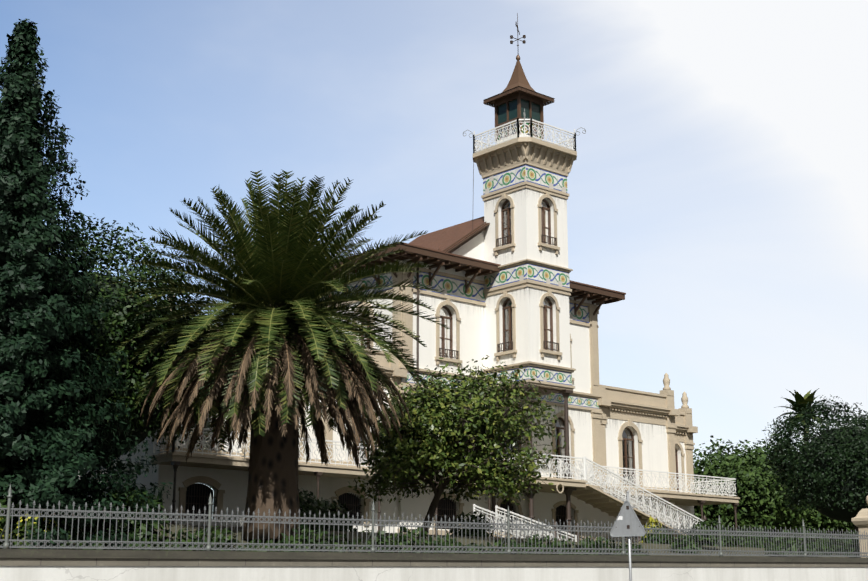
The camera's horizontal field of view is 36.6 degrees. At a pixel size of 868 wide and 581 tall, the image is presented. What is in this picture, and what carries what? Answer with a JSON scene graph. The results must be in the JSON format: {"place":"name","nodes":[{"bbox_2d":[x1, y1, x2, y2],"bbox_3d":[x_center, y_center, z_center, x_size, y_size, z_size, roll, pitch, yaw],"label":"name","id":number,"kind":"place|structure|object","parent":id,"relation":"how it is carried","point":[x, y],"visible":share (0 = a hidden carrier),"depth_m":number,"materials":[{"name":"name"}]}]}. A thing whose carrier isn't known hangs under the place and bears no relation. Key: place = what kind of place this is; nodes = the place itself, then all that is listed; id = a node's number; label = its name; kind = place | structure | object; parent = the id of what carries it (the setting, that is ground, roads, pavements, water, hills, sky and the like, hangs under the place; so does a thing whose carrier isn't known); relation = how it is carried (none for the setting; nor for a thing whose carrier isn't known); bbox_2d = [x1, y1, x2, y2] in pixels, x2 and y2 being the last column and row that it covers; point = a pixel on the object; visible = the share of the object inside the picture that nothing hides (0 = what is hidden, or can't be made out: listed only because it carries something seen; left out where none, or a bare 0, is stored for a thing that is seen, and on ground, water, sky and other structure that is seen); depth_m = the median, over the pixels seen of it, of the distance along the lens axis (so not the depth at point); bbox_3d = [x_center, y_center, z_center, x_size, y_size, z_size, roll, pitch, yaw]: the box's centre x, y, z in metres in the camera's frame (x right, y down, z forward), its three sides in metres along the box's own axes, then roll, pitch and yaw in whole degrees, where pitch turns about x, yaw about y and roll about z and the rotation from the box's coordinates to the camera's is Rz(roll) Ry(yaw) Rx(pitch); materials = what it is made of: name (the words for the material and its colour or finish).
{"place":"outdoors","nodes":[
{"label":"outdoors","id":0,"kind":"place"},
{"bbox_2d":[4,524,856,557],"bbox_3d":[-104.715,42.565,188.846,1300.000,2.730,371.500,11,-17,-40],"label":"garden ground","id":1,"kind":"structure","parent":0,"point":[477,540],"depth_m":44.83,"materials":[{"name":"green plant"}]},
{"bbox_2d":[0,520,42,548],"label":"shrub leaves","id":2,"kind":"object","parent":1,"relation":"on","point":[28,523],"visible":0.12,"depth_m":30.73,"materials":[{"name":"green plant"}]},
{"bbox_2d":[0,18,172,549],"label":"conifer","id":3,"kind":"object","parent":1,"relation":"on","point":[72,427],"depth_m":33.95,"materials":[{"name":"green plant"}]},
{"bbox_2d":[46,213,212,490],"bbox_3d":[-11.635,2.601,42.767,8.997,10.838,9.883,11,-17,-40],"label":"tree","id":4,"kind":"object","parent":1,"relation":"on","point":[134,323],"depth_m":41.01,"materials":[{"name":"green plant"}]},
{"bbox_2d":[109,169,449,540],"bbox_3d":[-4.657,2.005,39.488,10.199,10.816,10.138,11,-17,-40],"label":"palm","id":5,"kind":"object","parent":1,"relation":"on","point":[261,270],"depth_m":37.94,"materials":[{"name":"green plant"}]},
{"bbox_2d":[140,330,411,467],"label":"dead palm fronds","id":6,"kind":"object","parent":5,"relation":"attached to","point":[353,400],"visible":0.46,"depth_m":37.27,"materials":[{"name":"plant"}]},
{"bbox_2d":[0,513,661,542],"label":"yellow shrub leaves","id":7,"kind":"object","parent":1,"relation":"on","point":[652,520],"visible":0.17,"depth_m":57.59,"materials":[{"name":"plant"}]},
{"bbox_2d":[78,13,739,546],"bbox_3d":[0.619,-0.020,61.305,32.940,25.950,18.920,11,-17,-40],"label":"villa","id":8,"kind":"object","parent":1,"relation":"on","point":[512,293],"visible":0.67,"depth_m":58.42,"materials":[{"name":"white paint"}]},
{"bbox_2d":[0,467,860,557],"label":"hedge leaves","id":9,"kind":"object","parent":1,"relation":"on","point":[316,506],"visible":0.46,"depth_m":40.63,"materials":[{"name":"green plant"}]},
{"bbox_2d":[346,355,565,535],"bbox_3d":[0.714,5.676,46.323,6.405,6.380,7.548,11,-17,-40],"label":"tree","id":10,"kind":"object","parent":1,"relation":"on","point":[432,423],"depth_m":45.25,"materials":[{"name":"green plant"}]},
{"bbox_2d":[693,465,709,518],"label":"tree","id":11,"kind":"object","parent":1,"relation":"on","point":[704,491],"visible":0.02,"depth_m":74.87,"materials":[{"name":"green plant"}]},
{"bbox_2d":[693,435,821,537],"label":"tree","id":12,"kind":"object","parent":1,"relation":"on","point":[753,480],"depth_m":73.15,"materials":[{"name":"green plant"}]},
{"bbox_2d":[697,430,849,540],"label":"tree","id":13,"kind":"object","parent":1,"relation":"on","point":[819,514],"depth_m":77.42,"materials":[{"name":"green plant"}]},
{"bbox_2d":[774,388,826,443],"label":"palm","id":14,"kind":"object","parent":1,"relation":"on","point":[800,400],"depth_m":87.19,"materials":[{"name":"green plant"}]},
{"bbox_2d":[759,395,867,543],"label":"round tree","id":15,"kind":"object","parent":1,"relation":"on","point":[789,460],"depth_m":60.49,"materials":[{"name":"green plant"}]},
{"bbox_2d":[789,505,853,542],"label":"shrub","id":16,"kind":"object","parent":1,"relation":"on","point":[835,522],"depth_m":77.76,"materials":[{"name":"green plant"}]},
{"bbox_2d":[0,0,867,518],"label":"sky","id":17,"kind":"structure","parent":0,"point":[717,181],"materials":[{"name":"blue"}]},
{"bbox_3d":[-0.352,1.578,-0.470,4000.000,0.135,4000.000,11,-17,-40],"label":"street ground","id":18,"kind":"structure","parent":0,"visible":0},
{"bbox_2d":[0,496,867,580],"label":"street wall","id":19,"kind":"structure","parent":18,"relation":"on","point":[77,565],"depth_m":36.05,"materials":[{"name":"concrete"}]},
{"bbox_2d":[0,484,867,557],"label":"iron fence","id":20,"kind":"object","parent":19,"relation":"on","point":[6,544],"visible":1,"depth_m":36.32,"materials":[{"name":"grey metal"}]},
{"bbox_2d":[610,491,645,580],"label":"road sign","id":21,"kind":"object","parent":18,"relation":"on","point":[627,523],"visible":1,"depth_m":29.05,"materials":[{"name":"light grey metal"}]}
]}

